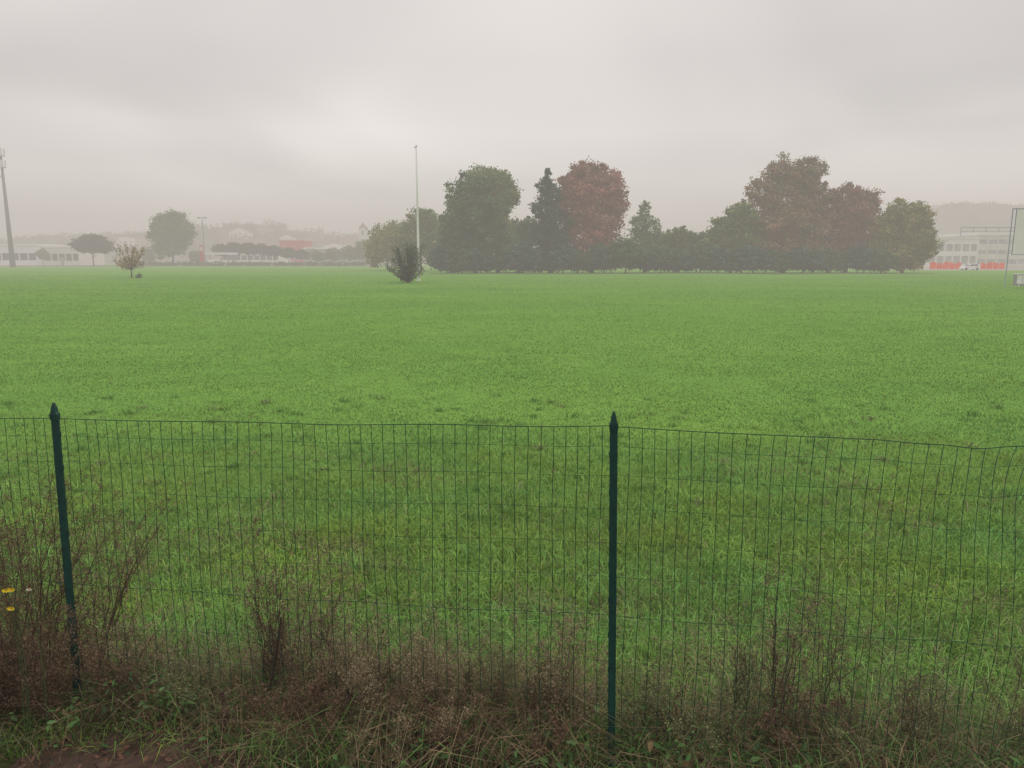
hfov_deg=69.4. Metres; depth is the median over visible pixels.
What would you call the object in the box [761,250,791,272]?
shrub
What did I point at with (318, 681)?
dry weed
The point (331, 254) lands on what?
broadleaf tree
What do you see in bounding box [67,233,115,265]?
stone pine
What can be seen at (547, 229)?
conifer tree
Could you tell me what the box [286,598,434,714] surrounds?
dry weed
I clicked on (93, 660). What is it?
dry weed
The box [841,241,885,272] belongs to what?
shrub
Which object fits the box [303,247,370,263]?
warehouse
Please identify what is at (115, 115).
sky
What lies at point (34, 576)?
dry weed
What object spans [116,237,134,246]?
hillside house
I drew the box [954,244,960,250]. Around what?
window
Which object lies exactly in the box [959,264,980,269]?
parked car
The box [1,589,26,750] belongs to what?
flowering plant
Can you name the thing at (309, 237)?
hillside house
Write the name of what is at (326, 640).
dry weed
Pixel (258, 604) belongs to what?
dry weed
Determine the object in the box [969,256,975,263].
window
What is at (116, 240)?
hillside house
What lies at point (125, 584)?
dry weed
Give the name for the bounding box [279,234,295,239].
hillside house
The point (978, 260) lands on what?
window
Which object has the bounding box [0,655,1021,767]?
ground cover
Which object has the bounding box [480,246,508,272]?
shrub
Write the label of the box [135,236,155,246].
hillside house
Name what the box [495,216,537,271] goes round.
broadleaf tree
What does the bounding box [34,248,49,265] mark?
broadleaf tree
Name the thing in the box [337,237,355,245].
hillside house
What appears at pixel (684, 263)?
shrub
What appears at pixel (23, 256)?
window
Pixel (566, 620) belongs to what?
dry weed
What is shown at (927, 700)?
dry weed
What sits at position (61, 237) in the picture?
distant wood
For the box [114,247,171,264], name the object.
storage shed
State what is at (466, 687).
dry weed
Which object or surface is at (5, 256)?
window
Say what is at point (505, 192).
broadleaf tree
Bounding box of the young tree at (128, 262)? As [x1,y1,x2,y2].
[112,241,147,277]
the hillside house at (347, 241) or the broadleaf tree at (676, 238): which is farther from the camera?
the hillside house at (347, 241)
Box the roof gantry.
[960,227,1013,236]
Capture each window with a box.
[2,253,8,259]
[20,253,27,259]
[29,253,35,259]
[52,254,57,260]
[66,254,71,260]
[73,254,78,260]
[937,256,942,262]
[945,256,951,261]
[946,244,952,250]
[953,256,959,263]
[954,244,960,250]
[961,256,967,263]
[962,244,968,250]
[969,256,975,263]
[971,244,976,250]
[977,259,984,263]
[987,250,995,253]
[988,240,996,243]
[997,259,1005,263]
[998,250,1006,253]
[999,240,1007,243]
[1008,259,1015,263]
[1018,259,1023,263]
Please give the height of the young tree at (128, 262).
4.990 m
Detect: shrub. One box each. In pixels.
[424,241,458,272]
[443,248,473,272]
[466,248,498,272]
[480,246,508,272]
[501,241,541,272]
[532,247,557,272]
[543,242,582,272]
[571,250,600,272]
[585,241,620,272]
[604,233,647,272]
[633,246,660,272]
[664,247,699,272]
[700,245,735,272]
[724,247,747,272]
[733,245,778,272]
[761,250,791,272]
[783,245,827,272]
[812,245,849,272]
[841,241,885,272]
[865,246,901,272]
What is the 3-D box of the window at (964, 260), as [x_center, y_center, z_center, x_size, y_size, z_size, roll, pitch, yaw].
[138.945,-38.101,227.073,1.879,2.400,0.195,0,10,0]
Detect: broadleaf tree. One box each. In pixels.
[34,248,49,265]
[140,246,155,265]
[145,207,199,265]
[188,250,199,265]
[307,250,325,265]
[323,247,341,261]
[339,245,359,260]
[353,239,368,261]
[362,219,406,269]
[382,205,444,270]
[428,165,523,272]
[461,163,523,272]
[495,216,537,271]
[553,156,631,272]
[652,225,691,251]
[688,230,706,271]
[699,198,767,272]
[743,151,836,272]
[812,181,884,272]
[864,197,947,272]
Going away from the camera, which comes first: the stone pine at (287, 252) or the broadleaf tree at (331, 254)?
the broadleaf tree at (331, 254)
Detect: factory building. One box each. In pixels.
[894,237,980,267]
[935,232,1023,267]
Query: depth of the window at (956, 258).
227.01 m
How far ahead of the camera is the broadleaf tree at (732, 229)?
138.52 m
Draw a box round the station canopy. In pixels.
[203,252,237,261]
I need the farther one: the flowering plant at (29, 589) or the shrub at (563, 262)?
the shrub at (563, 262)
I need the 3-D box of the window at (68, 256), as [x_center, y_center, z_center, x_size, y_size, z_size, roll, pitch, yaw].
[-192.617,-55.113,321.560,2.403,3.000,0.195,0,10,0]
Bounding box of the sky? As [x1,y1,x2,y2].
[0,0,1023,250]
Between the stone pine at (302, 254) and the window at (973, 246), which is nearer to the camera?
the window at (973, 246)
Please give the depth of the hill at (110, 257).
644.05 m
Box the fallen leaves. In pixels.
[17,709,264,767]
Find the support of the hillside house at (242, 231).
on the hill at (110, 257)
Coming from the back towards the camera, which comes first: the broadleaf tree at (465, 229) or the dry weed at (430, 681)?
the broadleaf tree at (465, 229)
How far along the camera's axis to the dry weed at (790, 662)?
3.91 m
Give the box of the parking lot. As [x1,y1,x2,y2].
[0,265,391,265]
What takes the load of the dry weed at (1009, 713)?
on the ground at (336, 273)
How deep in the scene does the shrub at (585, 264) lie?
135.63 m
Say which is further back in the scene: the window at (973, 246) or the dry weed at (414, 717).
the window at (973, 246)
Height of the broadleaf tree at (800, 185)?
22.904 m
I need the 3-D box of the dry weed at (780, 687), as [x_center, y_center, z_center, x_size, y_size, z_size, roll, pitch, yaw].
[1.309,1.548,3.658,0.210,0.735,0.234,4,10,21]
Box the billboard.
[1004,208,1023,286]
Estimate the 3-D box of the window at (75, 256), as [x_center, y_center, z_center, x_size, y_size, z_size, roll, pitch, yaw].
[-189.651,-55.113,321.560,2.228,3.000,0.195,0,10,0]
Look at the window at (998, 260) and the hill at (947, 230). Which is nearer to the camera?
the window at (998, 260)
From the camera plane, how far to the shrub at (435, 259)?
137.35 m
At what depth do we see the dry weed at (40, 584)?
4.10 m
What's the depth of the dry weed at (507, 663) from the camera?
3.88 m
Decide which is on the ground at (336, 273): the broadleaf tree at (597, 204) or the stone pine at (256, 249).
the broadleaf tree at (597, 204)
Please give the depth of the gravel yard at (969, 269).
188.65 m
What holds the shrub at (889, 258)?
on the ground at (336, 273)
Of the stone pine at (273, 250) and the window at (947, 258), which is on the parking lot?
the stone pine at (273, 250)
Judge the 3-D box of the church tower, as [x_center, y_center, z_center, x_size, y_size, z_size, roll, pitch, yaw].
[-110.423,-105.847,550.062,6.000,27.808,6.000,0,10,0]
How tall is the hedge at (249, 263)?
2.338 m
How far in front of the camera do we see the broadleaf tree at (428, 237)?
162.72 m
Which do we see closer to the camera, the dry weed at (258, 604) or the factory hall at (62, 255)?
the dry weed at (258, 604)
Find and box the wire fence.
[0,403,1023,767]
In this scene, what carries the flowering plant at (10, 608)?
on the ground at (336, 273)
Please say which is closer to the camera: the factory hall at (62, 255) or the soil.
the soil
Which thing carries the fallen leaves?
on the soil
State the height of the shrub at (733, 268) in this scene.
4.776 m
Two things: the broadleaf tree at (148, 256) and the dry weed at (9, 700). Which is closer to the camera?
the dry weed at (9, 700)
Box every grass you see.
[0,571,1023,767]
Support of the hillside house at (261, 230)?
on the hill at (110, 257)
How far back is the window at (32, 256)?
317.49 m
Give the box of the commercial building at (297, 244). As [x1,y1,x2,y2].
[279,240,312,262]
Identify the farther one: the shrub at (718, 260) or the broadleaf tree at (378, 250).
the broadleaf tree at (378, 250)
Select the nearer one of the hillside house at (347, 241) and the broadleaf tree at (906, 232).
the broadleaf tree at (906, 232)
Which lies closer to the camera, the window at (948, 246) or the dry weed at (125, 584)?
the dry weed at (125, 584)
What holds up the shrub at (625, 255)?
on the ground at (336, 273)
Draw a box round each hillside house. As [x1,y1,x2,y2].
[107,238,121,246]
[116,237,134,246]
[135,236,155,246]
[218,240,235,244]
[229,227,252,238]
[239,239,264,244]
[257,226,272,235]
[267,242,278,246]
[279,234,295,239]
[302,235,318,240]
[312,241,333,246]
[323,243,345,246]
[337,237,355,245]
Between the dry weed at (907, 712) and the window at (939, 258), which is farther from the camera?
the window at (939, 258)
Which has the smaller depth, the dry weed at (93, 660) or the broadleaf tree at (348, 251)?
the dry weed at (93, 660)
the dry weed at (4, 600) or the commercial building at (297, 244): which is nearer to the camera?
the dry weed at (4, 600)
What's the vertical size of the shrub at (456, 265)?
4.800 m
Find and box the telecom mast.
[0,148,15,266]
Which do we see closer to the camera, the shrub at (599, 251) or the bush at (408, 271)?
the bush at (408, 271)
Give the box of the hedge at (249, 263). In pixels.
[130,261,366,265]
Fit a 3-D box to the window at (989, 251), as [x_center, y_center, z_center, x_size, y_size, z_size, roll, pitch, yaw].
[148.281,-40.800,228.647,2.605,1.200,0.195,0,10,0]
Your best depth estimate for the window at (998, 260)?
229.02 m
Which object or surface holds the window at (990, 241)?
in the factory building at (993, 246)
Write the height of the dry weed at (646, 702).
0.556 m
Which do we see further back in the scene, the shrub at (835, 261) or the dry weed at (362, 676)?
the shrub at (835, 261)
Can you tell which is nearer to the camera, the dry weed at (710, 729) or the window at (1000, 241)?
the dry weed at (710, 729)
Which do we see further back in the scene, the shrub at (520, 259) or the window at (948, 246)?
the window at (948, 246)
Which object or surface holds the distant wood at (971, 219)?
on the hill at (947, 230)
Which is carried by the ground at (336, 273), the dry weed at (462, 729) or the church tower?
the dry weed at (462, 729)
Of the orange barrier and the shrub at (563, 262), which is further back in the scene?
the orange barrier
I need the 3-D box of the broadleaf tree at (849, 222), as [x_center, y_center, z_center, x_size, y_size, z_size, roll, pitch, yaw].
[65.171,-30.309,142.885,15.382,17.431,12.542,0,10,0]
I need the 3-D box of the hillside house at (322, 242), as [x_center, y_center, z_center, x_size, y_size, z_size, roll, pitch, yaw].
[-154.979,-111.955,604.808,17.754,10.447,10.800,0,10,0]
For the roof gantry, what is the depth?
235.09 m
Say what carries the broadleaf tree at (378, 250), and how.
on the ground at (336, 273)
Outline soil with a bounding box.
[7,719,262,767]
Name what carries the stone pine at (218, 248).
on the parking lot
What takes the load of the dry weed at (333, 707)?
on the ground at (336, 273)
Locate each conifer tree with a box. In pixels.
[523,168,579,272]
[625,200,662,271]
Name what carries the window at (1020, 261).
in the factory building at (993, 246)
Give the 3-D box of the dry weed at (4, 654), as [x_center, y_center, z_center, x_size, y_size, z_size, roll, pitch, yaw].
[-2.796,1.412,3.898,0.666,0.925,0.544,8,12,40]
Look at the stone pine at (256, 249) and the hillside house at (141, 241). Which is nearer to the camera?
the stone pine at (256, 249)
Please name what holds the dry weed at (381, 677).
on the ground at (336, 273)
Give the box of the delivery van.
[208,259,219,265]
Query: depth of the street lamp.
266.95 m
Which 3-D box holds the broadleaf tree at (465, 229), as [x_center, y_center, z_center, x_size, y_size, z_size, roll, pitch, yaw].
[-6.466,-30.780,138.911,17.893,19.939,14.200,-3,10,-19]
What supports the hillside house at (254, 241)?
on the hill at (110, 257)
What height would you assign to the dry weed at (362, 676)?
0.562 m
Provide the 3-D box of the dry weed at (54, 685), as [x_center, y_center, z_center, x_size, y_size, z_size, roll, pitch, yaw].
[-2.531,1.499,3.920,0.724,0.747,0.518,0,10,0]
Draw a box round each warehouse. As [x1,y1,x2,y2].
[222,248,290,264]
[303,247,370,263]
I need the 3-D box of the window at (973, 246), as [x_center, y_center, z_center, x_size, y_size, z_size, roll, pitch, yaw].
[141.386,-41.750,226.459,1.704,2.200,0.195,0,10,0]
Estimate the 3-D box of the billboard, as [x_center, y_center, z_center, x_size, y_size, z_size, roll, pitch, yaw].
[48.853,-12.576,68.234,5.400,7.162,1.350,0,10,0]
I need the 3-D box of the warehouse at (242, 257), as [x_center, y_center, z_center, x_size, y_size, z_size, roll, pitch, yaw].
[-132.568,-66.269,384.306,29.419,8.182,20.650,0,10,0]
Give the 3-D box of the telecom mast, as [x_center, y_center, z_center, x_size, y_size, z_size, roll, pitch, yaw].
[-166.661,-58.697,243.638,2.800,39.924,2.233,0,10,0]
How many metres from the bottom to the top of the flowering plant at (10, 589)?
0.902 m
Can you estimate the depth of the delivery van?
310.79 m
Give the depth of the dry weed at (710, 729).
3.66 m
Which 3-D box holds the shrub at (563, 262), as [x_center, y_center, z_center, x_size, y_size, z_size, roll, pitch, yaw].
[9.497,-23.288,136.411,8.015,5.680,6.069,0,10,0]
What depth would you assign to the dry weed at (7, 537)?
4.16 m
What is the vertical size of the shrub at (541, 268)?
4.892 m
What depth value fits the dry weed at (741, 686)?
3.84 m
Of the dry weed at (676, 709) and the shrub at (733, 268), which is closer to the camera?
the dry weed at (676, 709)
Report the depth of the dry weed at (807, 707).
3.66 m
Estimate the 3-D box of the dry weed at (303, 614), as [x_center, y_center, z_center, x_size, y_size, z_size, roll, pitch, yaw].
[-1.226,1.309,4.179,0.560,1.033,0.500,8,12,39]
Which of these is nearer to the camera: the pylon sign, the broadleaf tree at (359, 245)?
the pylon sign
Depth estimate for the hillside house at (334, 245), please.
589.85 m
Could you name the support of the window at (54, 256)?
in the factory hall at (62, 255)
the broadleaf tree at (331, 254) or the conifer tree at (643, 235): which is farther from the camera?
the broadleaf tree at (331, 254)
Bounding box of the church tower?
[359,223,367,241]
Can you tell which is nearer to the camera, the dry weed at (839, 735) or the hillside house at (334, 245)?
the dry weed at (839, 735)
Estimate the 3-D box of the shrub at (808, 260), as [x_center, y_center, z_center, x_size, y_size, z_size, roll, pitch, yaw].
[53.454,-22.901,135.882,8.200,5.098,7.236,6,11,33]
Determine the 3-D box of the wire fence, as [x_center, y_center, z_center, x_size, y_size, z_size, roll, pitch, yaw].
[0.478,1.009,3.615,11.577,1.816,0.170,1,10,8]
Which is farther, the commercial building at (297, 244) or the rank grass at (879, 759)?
the commercial building at (297, 244)
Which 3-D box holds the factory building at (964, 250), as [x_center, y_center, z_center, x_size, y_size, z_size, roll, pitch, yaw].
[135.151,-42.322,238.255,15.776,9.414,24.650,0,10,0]
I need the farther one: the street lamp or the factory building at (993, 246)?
the street lamp
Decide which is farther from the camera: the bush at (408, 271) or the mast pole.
the mast pole
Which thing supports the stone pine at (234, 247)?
on the parking lot
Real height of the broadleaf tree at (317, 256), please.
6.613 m
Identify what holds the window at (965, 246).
in the factory building at (964, 250)
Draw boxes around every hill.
[5,224,426,262]
[804,207,1015,248]
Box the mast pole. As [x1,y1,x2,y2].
[414,145,420,280]
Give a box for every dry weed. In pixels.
[0,452,123,694]
[0,469,18,628]
[0,474,107,670]
[0,505,142,710]
[0,562,57,725]
[0,604,103,734]
[0,633,58,730]
[33,466,190,684]
[57,609,155,714]
[65,562,174,695]
[132,620,227,718]
[216,630,333,749]
[228,499,304,690]
[233,531,336,690]
[234,570,293,711]
[270,679,403,761]
[279,558,390,697]
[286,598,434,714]
[300,597,340,708]
[314,632,472,736]
[346,668,475,767]
[360,627,397,703]
[393,602,466,715]
[402,661,493,767]
[438,602,532,712]
[443,664,483,719]
[463,666,584,767]
[498,596,596,722]
[513,657,552,726]
[528,640,624,733]
[598,642,679,741]
[636,680,746,767]
[655,680,702,736]
[698,684,847,764]
[716,594,785,726]
[746,530,836,732]
[755,630,802,756]
[763,678,812,758]
[790,557,907,719]
[792,691,940,767]
[816,653,870,764]
[863,632,959,748]
[886,672,945,760]
[975,648,1023,755]
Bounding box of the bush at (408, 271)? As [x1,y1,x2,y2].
[384,241,424,282]
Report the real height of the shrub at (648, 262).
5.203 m
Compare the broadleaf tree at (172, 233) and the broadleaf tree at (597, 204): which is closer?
the broadleaf tree at (597, 204)
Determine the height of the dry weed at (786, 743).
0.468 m
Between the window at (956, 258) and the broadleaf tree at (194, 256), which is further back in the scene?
the broadleaf tree at (194, 256)
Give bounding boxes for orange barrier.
[929,262,1005,269]
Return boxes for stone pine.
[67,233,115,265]
[209,243,230,260]
[223,242,244,261]
[241,242,256,260]
[251,243,266,255]
[264,244,284,262]
[278,247,297,260]
[295,249,309,260]
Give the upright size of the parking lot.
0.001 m
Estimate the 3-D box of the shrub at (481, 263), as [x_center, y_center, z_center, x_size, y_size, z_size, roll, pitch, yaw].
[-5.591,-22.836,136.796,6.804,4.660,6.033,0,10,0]
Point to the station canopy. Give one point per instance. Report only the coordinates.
(219, 253)
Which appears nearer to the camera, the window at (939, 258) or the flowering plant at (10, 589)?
the flowering plant at (10, 589)
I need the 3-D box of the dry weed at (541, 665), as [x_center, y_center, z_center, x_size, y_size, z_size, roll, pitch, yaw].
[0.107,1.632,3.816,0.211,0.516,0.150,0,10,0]
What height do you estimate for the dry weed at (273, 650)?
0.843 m
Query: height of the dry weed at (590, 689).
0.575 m
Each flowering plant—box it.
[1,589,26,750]
[7,588,31,747]
[7,607,29,750]
[27,588,48,744]
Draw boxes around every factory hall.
[0,244,53,264]
[42,245,104,264]
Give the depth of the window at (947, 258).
226.96 m
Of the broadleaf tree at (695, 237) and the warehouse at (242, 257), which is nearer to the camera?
the broadleaf tree at (695, 237)
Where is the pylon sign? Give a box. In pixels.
[199,245,203,265]
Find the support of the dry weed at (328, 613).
on the ground at (336, 273)
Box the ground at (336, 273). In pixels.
[0,263,1023,767]
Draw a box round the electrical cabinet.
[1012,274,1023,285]
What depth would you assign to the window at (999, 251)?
228.57 m
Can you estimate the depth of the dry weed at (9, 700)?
3.90 m
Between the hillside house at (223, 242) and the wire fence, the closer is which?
the wire fence
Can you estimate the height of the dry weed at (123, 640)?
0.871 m
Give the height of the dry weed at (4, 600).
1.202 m
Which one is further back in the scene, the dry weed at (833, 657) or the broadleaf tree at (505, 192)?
the broadleaf tree at (505, 192)
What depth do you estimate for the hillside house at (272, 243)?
592.44 m
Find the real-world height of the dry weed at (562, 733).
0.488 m
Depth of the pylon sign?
295.31 m
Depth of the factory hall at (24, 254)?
317.45 m
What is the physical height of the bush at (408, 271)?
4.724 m
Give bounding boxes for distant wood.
[0,218,425,259]
[925,201,1023,233]
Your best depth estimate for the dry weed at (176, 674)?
4.03 m
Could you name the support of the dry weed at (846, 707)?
on the ground at (336, 273)
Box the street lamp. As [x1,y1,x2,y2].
[197,217,206,266]
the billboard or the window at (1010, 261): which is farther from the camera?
the window at (1010, 261)
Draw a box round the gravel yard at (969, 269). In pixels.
[848,268,1023,269]

